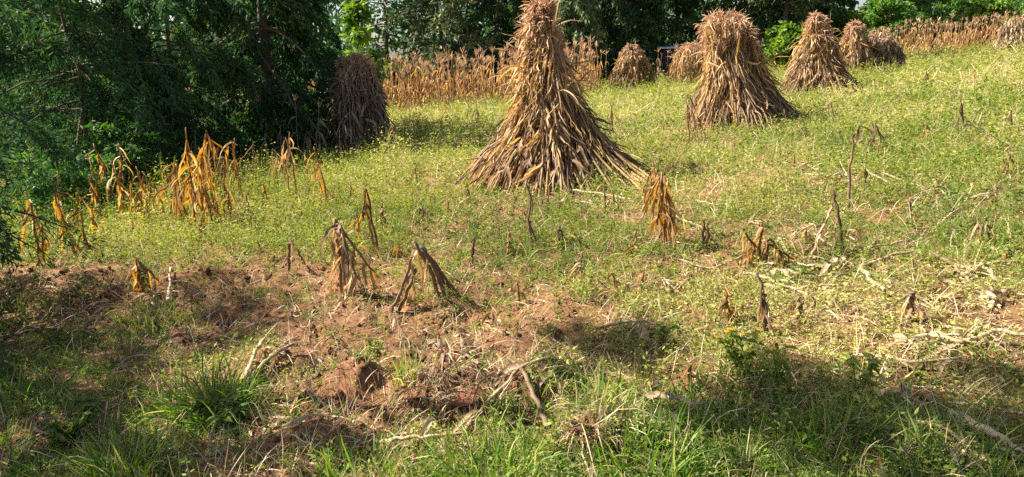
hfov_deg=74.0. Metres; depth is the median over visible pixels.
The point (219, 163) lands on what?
broken maize
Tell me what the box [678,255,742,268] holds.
fallen stalk
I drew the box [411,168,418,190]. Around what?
broken maize
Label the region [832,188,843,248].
bent maize
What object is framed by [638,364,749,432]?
grass tuft
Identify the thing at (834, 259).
fallen leaf
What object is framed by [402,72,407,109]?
maize plant
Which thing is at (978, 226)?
broken maize
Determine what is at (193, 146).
broken maize
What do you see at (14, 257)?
conifer tree
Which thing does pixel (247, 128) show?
shrub
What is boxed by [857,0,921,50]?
round bush
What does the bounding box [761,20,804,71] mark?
green bush
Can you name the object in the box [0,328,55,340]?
fallen stalk
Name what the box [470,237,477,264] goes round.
bent maize
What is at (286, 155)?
bent maize
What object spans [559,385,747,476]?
grass tuft
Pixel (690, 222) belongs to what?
fallen stalk
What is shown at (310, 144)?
broken maize
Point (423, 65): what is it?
maize plant
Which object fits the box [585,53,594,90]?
maize plant
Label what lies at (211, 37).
fir tree
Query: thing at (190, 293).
maize stub
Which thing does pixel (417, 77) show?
maize plant
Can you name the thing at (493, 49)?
maize plant
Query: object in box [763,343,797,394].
flowering weed
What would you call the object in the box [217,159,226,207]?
broken maize
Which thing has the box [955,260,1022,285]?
fallen stalk
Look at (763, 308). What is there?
bent maize
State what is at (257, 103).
maize plant
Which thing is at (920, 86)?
weeds
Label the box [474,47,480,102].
maize plant
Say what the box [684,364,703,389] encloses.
maize stub
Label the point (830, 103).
broken maize
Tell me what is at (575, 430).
grass tuft
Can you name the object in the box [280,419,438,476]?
grass tuft
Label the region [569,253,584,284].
broken maize
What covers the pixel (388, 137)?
broken maize
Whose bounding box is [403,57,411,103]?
maize plant
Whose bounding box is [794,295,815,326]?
broken maize
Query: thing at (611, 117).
bent maize
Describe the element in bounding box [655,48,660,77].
maize plant
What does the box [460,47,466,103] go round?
maize plant
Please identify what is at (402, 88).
maize plant
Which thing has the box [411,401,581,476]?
grass tuft
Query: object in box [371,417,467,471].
fallen stalk
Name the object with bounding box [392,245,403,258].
maize stub
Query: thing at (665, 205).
bent maize
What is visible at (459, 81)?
maize plant
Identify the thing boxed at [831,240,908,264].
fallen stalk
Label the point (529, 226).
bent maize
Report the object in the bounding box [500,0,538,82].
conifer tree
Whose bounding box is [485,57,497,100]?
maize plant
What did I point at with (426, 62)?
maize plant
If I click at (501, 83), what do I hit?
maize plant
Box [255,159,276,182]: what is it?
bent maize
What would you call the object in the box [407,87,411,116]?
maize plant
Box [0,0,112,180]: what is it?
broadleaf tree
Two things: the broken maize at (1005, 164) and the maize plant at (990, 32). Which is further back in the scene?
the maize plant at (990, 32)
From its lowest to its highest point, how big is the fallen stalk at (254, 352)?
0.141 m
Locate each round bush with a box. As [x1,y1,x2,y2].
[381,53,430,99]
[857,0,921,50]
[905,0,961,51]
[930,0,991,45]
[952,0,1023,46]
[999,0,1023,16]
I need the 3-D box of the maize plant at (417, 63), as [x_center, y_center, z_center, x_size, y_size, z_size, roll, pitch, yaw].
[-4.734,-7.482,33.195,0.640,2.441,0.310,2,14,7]
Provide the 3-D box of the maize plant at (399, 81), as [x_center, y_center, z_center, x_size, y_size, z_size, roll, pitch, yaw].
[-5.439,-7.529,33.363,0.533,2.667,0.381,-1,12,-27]
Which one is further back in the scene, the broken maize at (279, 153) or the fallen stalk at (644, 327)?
the broken maize at (279, 153)
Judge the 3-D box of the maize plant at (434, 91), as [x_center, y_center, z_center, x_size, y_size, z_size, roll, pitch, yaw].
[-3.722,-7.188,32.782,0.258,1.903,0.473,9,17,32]
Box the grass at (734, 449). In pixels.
[0,51,1023,476]
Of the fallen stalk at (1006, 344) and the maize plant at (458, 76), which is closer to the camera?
the fallen stalk at (1006, 344)
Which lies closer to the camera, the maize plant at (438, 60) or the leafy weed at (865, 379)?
the leafy weed at (865, 379)
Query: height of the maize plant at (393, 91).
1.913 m
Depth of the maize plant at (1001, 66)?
22.84 m
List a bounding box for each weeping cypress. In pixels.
[552,0,608,86]
[585,0,631,82]
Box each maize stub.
[184,291,198,303]
[218,310,232,322]
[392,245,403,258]
[443,201,452,214]
[480,311,498,327]
[511,282,526,306]
[595,184,609,206]
[607,272,625,292]
[609,192,618,210]
[636,271,649,286]
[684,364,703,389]
[742,256,754,270]
[766,343,782,357]
[801,230,814,245]
[1002,251,1015,264]
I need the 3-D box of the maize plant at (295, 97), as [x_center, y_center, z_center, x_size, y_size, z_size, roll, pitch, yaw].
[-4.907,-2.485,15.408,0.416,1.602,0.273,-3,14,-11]
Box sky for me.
[7,0,1002,67]
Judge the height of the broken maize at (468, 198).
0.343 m
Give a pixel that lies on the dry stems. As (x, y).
(458, 324)
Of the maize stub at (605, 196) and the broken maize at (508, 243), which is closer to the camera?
the broken maize at (508, 243)
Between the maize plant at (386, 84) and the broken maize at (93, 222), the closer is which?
the broken maize at (93, 222)
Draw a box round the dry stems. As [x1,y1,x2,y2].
[0,44,1023,476]
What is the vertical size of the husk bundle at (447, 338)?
0.208 m
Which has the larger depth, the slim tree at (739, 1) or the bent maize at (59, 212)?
the slim tree at (739, 1)
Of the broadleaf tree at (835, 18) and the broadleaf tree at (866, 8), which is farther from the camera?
the broadleaf tree at (866, 8)
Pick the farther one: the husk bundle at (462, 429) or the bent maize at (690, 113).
the bent maize at (690, 113)
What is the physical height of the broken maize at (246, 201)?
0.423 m
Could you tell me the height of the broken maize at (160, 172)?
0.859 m
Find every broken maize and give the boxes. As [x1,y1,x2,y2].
[19,204,54,268]
[66,190,91,235]
[66,211,91,254]
[80,166,100,218]
[90,208,104,247]
[130,192,141,231]
[134,184,153,227]
[139,171,154,220]
[156,148,168,188]
[162,160,183,216]
[190,131,200,168]
[195,204,206,242]
[209,146,242,198]
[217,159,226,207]
[220,190,236,222]
[239,143,256,185]
[243,188,251,214]
[258,132,276,166]
[269,152,277,191]
[273,125,285,162]
[298,131,317,165]
[304,153,310,184]
[330,130,341,162]
[342,209,357,235]
[381,125,396,155]
[410,205,428,224]
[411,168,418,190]
[458,186,470,210]
[504,232,515,254]
[555,225,578,249]
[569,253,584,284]
[622,231,638,256]
[693,218,719,250]
[719,286,740,327]
[790,119,807,141]
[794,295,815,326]
[824,102,833,120]
[853,166,868,190]
[889,198,916,217]
[893,291,924,327]
[921,124,931,142]
[966,217,994,246]
[998,153,1014,180]
[1001,110,1012,135]
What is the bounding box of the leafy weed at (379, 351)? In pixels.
[364,329,388,361]
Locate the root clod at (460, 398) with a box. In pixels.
[423,361,542,433]
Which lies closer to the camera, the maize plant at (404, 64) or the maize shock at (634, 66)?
the maize plant at (404, 64)
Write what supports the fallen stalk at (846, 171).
on the ground at (346, 368)
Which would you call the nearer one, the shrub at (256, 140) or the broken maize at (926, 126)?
the broken maize at (926, 126)
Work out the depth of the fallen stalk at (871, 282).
4.83 m
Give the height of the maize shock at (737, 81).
2.637 m
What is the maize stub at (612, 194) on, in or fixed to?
on the ground at (346, 368)
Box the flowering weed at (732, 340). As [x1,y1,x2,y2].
[714,327,763,382]
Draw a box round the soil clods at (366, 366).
[6,122,1016,476]
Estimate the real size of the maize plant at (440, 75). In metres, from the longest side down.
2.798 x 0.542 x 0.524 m
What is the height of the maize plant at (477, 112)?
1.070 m
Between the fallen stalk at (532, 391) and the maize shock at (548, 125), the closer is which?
the fallen stalk at (532, 391)
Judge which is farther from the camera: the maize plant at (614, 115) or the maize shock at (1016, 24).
the maize shock at (1016, 24)
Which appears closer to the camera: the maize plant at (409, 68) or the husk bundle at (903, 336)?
the husk bundle at (903, 336)
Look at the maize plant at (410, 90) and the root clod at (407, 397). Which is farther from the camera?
the maize plant at (410, 90)
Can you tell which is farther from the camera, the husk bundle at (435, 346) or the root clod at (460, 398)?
the husk bundle at (435, 346)
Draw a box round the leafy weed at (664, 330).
[652,321,684,350]
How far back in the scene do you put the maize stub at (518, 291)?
5.05 m
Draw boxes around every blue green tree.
[345,0,423,84]
[365,0,450,63]
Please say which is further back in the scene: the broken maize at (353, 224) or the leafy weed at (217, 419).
the broken maize at (353, 224)
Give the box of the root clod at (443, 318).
[422,298,473,328]
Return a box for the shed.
[658,46,687,79]
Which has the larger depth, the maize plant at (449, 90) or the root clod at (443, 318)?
the maize plant at (449, 90)
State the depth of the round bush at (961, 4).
59.71 m
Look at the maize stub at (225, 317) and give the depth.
5.39 m
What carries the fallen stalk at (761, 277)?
on the ground at (346, 368)
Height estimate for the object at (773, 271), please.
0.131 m
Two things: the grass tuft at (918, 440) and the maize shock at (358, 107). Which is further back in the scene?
the maize shock at (358, 107)
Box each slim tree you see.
[681,0,744,65]
[697,0,767,36]
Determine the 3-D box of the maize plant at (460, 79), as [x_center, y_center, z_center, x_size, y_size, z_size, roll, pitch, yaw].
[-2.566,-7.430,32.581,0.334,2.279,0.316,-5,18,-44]
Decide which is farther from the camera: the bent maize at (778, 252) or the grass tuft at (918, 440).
the bent maize at (778, 252)
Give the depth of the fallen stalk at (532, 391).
3.47 m
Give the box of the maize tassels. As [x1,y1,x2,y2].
[308,10,1023,82]
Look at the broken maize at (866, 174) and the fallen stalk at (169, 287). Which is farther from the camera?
the broken maize at (866, 174)
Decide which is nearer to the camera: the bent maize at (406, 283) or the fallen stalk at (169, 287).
the bent maize at (406, 283)
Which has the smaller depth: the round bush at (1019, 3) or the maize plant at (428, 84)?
the maize plant at (428, 84)
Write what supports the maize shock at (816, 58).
on the ground at (346, 368)
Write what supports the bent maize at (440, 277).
on the ground at (346, 368)
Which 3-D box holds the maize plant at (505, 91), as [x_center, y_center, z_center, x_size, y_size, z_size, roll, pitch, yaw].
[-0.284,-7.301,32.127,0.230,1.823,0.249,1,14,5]
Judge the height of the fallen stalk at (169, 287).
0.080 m
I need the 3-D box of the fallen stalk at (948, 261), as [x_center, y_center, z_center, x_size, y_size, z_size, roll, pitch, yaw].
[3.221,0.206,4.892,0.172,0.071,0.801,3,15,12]
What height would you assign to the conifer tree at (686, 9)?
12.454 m
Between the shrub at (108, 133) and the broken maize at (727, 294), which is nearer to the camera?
the broken maize at (727, 294)
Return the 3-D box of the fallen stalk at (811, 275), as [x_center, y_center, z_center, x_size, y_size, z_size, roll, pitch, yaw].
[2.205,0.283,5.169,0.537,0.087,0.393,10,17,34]
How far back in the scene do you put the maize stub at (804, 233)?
5.72 m
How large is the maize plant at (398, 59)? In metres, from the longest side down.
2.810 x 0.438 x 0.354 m
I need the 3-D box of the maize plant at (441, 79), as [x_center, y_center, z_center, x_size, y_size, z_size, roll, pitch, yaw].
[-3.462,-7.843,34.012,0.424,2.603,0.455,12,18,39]
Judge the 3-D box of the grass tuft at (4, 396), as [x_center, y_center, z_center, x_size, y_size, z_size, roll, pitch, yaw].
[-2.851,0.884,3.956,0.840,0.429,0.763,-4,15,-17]
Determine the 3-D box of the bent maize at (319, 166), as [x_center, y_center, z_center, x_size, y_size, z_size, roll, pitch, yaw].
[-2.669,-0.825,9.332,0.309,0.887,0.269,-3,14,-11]
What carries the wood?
on the ground at (346, 368)
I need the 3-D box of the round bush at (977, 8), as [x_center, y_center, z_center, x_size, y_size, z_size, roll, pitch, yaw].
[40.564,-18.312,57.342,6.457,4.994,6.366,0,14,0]
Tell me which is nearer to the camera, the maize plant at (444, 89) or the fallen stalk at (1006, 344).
the fallen stalk at (1006, 344)
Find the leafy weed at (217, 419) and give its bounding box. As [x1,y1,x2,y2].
[188,379,252,429]
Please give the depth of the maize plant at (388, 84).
33.14 m
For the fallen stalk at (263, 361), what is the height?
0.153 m
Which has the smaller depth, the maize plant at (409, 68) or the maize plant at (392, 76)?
the maize plant at (409, 68)
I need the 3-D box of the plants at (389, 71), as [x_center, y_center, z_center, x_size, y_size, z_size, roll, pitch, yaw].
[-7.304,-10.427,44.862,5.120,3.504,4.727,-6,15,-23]
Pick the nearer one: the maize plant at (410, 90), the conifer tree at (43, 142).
the conifer tree at (43, 142)
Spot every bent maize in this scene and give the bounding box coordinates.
[20,171,84,261]
[88,143,133,218]
[125,257,158,293]
[129,166,170,219]
[150,127,238,237]
[219,138,243,200]
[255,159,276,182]
[262,185,270,208]
[272,132,308,201]
[287,239,305,274]
[305,147,329,205]
[320,218,380,302]
[355,189,378,257]
[376,203,386,233]
[390,255,416,312]
[409,241,459,301]
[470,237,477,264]
[510,179,536,248]
[608,106,613,135]
[636,170,685,247]
[640,166,655,202]
[680,93,712,142]
[739,223,796,267]
[756,272,772,338]
[811,203,833,257]
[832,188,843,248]
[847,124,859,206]
[854,122,889,152]
[942,95,983,136]
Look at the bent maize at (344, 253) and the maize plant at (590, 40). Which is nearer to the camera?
the bent maize at (344, 253)
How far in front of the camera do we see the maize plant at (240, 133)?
15.13 m
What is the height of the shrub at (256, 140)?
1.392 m
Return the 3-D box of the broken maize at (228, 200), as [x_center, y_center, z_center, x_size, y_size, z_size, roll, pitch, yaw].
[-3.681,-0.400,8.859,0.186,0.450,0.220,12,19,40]
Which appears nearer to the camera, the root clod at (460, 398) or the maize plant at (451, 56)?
the root clod at (460, 398)
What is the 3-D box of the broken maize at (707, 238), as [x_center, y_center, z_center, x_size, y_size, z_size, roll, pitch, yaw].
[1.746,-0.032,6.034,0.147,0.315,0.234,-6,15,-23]
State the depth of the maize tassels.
35.78 m
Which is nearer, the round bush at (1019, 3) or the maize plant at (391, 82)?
the maize plant at (391, 82)
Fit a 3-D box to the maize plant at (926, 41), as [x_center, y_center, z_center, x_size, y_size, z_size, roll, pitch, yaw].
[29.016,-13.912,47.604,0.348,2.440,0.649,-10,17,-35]
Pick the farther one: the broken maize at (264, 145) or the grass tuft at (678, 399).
the broken maize at (264, 145)
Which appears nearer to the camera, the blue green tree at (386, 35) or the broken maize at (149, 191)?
the broken maize at (149, 191)
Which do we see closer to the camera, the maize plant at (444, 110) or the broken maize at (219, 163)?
the broken maize at (219, 163)
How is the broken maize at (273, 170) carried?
on the ground at (346, 368)
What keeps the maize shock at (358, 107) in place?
on the ground at (346, 368)
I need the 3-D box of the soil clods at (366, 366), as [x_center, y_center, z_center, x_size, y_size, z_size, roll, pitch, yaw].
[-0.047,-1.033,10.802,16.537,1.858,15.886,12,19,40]
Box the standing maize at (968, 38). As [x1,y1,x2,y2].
[308,15,1006,106]
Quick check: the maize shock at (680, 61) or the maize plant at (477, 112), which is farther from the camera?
the maize shock at (680, 61)
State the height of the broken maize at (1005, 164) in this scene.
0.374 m
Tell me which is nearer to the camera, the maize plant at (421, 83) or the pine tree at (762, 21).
the maize plant at (421, 83)
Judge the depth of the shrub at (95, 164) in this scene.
10.46 m
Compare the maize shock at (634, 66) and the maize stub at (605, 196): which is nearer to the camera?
the maize stub at (605, 196)
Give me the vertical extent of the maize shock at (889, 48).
2.101 m
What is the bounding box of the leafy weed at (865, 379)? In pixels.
[843,348,901,405]
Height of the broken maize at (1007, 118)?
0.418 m
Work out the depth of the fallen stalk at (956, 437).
2.78 m
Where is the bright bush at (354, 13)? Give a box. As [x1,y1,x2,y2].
[335,0,388,105]
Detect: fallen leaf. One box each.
[300,355,337,381]
[635,390,709,410]
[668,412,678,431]
[688,163,701,173]
[820,255,848,272]
[883,382,910,399]
[950,442,971,463]
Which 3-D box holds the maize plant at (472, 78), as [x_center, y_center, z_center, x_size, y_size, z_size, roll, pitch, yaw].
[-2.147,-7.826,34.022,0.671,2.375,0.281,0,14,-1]
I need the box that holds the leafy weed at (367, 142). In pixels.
[359,136,381,151]
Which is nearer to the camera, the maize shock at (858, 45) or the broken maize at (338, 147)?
the broken maize at (338, 147)
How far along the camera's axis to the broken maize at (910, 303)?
4.09 m
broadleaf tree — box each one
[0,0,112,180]
[775,0,859,30]
[855,0,921,35]
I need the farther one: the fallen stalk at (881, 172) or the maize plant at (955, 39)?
the maize plant at (955, 39)
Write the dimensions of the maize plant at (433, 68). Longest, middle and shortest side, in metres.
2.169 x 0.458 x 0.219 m
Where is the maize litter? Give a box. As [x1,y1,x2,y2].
[0,69,1023,476]
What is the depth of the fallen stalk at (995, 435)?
2.87 m
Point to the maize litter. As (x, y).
(944, 351)
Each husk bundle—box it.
[423,338,450,349]
[427,334,480,364]
[456,422,474,438]
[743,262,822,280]
[884,333,928,351]
[963,288,1015,309]
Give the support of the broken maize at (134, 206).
on the ground at (346, 368)
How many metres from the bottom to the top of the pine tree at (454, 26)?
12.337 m
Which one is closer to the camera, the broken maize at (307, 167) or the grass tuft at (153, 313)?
the grass tuft at (153, 313)
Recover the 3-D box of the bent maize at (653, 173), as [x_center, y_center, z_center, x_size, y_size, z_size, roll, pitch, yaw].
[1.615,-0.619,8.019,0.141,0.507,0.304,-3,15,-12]
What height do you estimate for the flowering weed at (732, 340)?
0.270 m
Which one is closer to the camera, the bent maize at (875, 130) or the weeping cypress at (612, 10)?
the bent maize at (875, 130)
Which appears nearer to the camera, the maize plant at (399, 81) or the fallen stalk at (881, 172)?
the fallen stalk at (881, 172)
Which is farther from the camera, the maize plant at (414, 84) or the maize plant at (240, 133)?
the maize plant at (414, 84)
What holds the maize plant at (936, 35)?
on the ground at (346, 368)
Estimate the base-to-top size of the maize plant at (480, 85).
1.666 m
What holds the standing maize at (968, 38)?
on the ground at (346, 368)
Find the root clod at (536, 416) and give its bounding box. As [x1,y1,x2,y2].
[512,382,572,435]
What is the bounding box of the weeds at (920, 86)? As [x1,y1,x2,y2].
[0,32,1023,476]
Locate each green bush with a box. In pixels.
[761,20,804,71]
[830,5,870,57]
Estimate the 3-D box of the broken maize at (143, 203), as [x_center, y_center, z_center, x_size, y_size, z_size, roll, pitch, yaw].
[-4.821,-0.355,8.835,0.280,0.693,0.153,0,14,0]
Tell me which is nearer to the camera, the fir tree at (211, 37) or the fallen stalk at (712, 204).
the fallen stalk at (712, 204)
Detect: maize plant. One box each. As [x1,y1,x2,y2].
[232,110,248,162]
[249,88,270,151]
[287,93,301,157]
[315,99,329,157]
[382,57,390,108]
[384,56,392,108]
[388,63,393,108]
[389,74,398,107]
[390,55,393,101]
[394,56,401,111]
[395,57,405,108]
[399,66,404,108]
[402,60,407,110]
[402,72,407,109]
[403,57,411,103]
[407,71,415,107]
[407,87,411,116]
[408,65,417,105]
[409,61,422,108]
[410,56,420,105]
[413,51,422,104]
[419,59,423,105]
[419,62,425,104]
[421,60,428,108]
[421,61,428,107]
[426,60,433,98]
[426,64,434,107]
[426,70,431,105]
[431,70,436,107]
[432,57,440,105]
[435,51,446,101]
[435,53,443,102]
[439,53,445,101]
[440,58,446,104]
[440,96,450,119]
[441,67,447,105]
[444,52,450,106]
[449,51,455,105]
[454,56,463,100]
[454,58,461,103]
[456,59,461,102]
[457,57,460,96]
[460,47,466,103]
[462,52,473,101]
[465,58,474,101]
[465,60,473,99]
[467,94,480,126]
[473,50,477,93]
[473,57,480,101]
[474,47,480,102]
[477,71,483,102]
[480,53,484,97]
[480,57,487,102]
[481,64,488,101]
[481,67,485,102]
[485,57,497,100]
[487,46,495,99]
[492,58,504,94]
[497,48,503,93]
[498,65,504,99]
[500,52,507,97]
[504,66,507,101]
[578,43,587,79]
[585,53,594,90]
[586,35,596,89]
[592,52,598,89]
[594,43,601,88]
[597,50,604,95]
[607,100,620,133]
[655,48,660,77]
[919,22,929,54]
[925,19,932,51]
[930,17,940,48]
[944,21,952,48]
[951,22,959,51]
[957,16,963,51]
[972,15,979,48]
[973,15,983,44]
[985,12,997,45]
[992,44,1005,74]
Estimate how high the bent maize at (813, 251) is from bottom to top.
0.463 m
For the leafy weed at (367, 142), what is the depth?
15.68 m
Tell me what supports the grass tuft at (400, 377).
on the ground at (346, 368)
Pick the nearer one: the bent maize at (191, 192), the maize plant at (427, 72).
the bent maize at (191, 192)
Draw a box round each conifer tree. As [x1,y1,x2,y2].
[0,0,106,296]
[0,0,248,205]
[0,228,22,385]
[58,0,277,176]
[451,0,525,90]
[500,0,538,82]
[604,0,684,73]
[631,0,705,76]
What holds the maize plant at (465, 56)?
on the ground at (346, 368)
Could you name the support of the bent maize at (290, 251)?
on the ground at (346, 368)
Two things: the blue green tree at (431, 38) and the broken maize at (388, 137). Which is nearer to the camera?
the broken maize at (388, 137)
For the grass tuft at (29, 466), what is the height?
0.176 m
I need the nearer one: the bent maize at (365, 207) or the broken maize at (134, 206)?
the bent maize at (365, 207)
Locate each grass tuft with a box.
[0,349,100,421]
[0,437,76,476]
[0,447,85,476]
[44,407,197,476]
[90,283,197,338]
[119,343,295,438]
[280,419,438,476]
[381,340,436,390]
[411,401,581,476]
[544,383,671,476]
[546,356,647,415]
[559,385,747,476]
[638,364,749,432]
[759,379,903,474]
[879,390,1023,476]
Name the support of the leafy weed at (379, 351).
on the ground at (346, 368)
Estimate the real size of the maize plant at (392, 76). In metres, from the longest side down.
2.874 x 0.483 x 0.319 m
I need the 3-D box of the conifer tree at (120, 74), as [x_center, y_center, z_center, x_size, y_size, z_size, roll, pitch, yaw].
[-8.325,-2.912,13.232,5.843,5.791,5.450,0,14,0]
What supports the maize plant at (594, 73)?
on the ground at (346, 368)
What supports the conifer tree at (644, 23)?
on the ground at (346, 368)
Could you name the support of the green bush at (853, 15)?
on the ground at (346, 368)
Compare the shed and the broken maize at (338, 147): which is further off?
the shed
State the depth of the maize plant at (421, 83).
33.36 m
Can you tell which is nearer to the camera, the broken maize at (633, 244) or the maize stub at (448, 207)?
the broken maize at (633, 244)
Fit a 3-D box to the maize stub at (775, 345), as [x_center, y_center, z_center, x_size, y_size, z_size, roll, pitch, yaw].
[1.446,0.640,3.765,0.101,0.137,0.048,-2,14,-10]
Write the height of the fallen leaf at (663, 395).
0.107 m
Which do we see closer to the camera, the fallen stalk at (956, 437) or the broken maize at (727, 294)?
the fallen stalk at (956, 437)
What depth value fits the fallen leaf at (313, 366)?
4.00 m
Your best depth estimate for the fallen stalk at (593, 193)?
8.70 m
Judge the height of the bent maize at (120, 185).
1.132 m
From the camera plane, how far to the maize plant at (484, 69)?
31.74 m
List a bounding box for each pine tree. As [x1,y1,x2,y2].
[383,0,501,95]
[728,0,801,54]
[745,0,837,25]
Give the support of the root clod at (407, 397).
on the ground at (346, 368)
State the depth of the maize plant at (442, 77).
33.28 m
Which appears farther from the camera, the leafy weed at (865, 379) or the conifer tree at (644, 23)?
the conifer tree at (644, 23)
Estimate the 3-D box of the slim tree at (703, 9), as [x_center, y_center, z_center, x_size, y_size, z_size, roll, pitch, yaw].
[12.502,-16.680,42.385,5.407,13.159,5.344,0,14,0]
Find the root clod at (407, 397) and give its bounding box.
[387,353,484,425]
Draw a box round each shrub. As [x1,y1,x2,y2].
[4,146,135,219]
[67,117,171,197]
[121,116,215,184]
[183,118,258,167]
[221,110,305,164]
[275,98,337,156]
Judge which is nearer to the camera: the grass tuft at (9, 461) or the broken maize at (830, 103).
the grass tuft at (9, 461)
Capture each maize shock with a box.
[321,49,404,155]
[452,0,658,197]
[607,41,658,91]
[667,40,706,86]
[683,6,809,133]
[779,10,876,96]
[837,19,882,74]
[867,26,910,70]
[989,16,1023,53]
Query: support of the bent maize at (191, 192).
on the ground at (346, 368)
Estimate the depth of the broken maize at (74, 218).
8.90 m
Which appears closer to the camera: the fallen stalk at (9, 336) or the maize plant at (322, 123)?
the fallen stalk at (9, 336)
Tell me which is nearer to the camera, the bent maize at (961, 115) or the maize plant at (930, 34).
the bent maize at (961, 115)
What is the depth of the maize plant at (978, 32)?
47.26 m
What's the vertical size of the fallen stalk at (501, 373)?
0.229 m
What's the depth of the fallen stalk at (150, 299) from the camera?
5.86 m
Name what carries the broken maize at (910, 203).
on the ground at (346, 368)
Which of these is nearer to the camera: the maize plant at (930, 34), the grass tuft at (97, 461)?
the grass tuft at (97, 461)
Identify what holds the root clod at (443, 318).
on the ground at (346, 368)
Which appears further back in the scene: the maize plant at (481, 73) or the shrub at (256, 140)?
the maize plant at (481, 73)
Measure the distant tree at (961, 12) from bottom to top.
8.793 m
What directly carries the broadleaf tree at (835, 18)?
on the ground at (346, 368)
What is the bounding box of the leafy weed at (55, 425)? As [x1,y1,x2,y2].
[38,396,102,444]
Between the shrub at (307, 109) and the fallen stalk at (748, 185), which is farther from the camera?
the shrub at (307, 109)
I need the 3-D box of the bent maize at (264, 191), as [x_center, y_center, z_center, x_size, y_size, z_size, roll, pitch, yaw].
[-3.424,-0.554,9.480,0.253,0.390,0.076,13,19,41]
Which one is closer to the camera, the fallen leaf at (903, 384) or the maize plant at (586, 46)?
the fallen leaf at (903, 384)
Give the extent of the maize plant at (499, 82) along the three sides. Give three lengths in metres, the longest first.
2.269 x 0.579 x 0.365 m
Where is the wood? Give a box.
[6,0,851,131]
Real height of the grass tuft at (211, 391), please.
0.498 m
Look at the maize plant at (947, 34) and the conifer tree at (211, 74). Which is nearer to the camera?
the conifer tree at (211, 74)
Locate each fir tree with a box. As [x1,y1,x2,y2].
[156,4,291,138]
[182,0,338,162]
[239,0,344,139]
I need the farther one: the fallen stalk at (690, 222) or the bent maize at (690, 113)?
the bent maize at (690, 113)
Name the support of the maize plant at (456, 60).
on the ground at (346, 368)
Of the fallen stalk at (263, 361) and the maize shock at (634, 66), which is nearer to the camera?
the fallen stalk at (263, 361)
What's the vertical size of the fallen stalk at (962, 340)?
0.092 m
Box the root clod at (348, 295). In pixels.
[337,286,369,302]
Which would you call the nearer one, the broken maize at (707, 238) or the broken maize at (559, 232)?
the broken maize at (707, 238)
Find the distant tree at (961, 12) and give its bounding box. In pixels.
[914,0,972,42]
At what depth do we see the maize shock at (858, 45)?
30.73 m
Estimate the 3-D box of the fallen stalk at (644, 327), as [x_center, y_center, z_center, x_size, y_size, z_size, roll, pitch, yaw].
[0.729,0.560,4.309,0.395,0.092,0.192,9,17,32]
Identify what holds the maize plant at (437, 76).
on the ground at (346, 368)
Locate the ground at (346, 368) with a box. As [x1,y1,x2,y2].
[0,50,1023,476]
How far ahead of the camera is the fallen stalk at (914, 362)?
3.56 m
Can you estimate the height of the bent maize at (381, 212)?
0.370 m
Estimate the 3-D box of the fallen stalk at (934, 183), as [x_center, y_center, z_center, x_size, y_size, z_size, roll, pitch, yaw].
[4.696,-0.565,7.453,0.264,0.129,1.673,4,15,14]
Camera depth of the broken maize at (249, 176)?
11.51 m
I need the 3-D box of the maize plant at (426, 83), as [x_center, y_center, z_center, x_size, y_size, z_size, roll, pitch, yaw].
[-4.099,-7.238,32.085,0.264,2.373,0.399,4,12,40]
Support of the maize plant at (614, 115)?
on the ground at (346, 368)
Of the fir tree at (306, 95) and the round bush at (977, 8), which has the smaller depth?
the fir tree at (306, 95)
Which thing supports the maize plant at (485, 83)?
on the ground at (346, 368)
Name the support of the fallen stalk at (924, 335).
on the ground at (346, 368)
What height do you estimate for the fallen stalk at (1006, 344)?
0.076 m
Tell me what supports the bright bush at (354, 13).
on the ground at (346, 368)
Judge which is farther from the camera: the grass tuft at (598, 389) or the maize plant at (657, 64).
the maize plant at (657, 64)
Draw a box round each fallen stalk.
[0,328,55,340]
[135,288,165,305]
[166,267,171,300]
[239,338,267,381]
[245,343,299,384]
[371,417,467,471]
[448,357,565,440]
[506,356,548,427]
[566,189,633,199]
[595,319,656,342]
[676,215,728,235]
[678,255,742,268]
[689,200,743,209]
[719,269,808,294]
[744,181,787,186]
[763,283,850,295]
[773,265,845,281]
[794,154,935,189]
[803,168,886,181]
[812,250,921,272]
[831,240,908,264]
[852,353,977,379]
[858,267,885,289]
[882,325,962,351]
[887,418,997,473]
[910,172,957,200]
[927,250,973,285]
[927,328,1023,352]
[947,408,1023,458]
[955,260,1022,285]
[995,340,1023,359]
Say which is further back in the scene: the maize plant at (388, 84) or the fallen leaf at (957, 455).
the maize plant at (388, 84)
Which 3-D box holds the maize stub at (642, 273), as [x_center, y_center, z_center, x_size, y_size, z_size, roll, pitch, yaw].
[0.993,0.327,5.176,0.112,0.152,0.066,0,14,0]
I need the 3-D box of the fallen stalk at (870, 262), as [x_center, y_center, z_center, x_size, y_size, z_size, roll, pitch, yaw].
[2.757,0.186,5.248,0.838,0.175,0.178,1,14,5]
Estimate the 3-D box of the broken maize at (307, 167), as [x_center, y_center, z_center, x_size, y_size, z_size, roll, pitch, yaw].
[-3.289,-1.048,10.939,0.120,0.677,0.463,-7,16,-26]
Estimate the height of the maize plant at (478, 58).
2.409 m
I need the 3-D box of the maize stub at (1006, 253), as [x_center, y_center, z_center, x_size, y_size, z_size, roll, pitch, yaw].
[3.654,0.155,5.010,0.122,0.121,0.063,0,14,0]
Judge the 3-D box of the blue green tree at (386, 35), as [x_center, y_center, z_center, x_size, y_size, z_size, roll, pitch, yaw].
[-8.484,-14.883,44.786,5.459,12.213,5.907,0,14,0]
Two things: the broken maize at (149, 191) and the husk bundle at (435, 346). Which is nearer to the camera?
the husk bundle at (435, 346)
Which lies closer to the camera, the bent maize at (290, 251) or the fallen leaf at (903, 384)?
the fallen leaf at (903, 384)

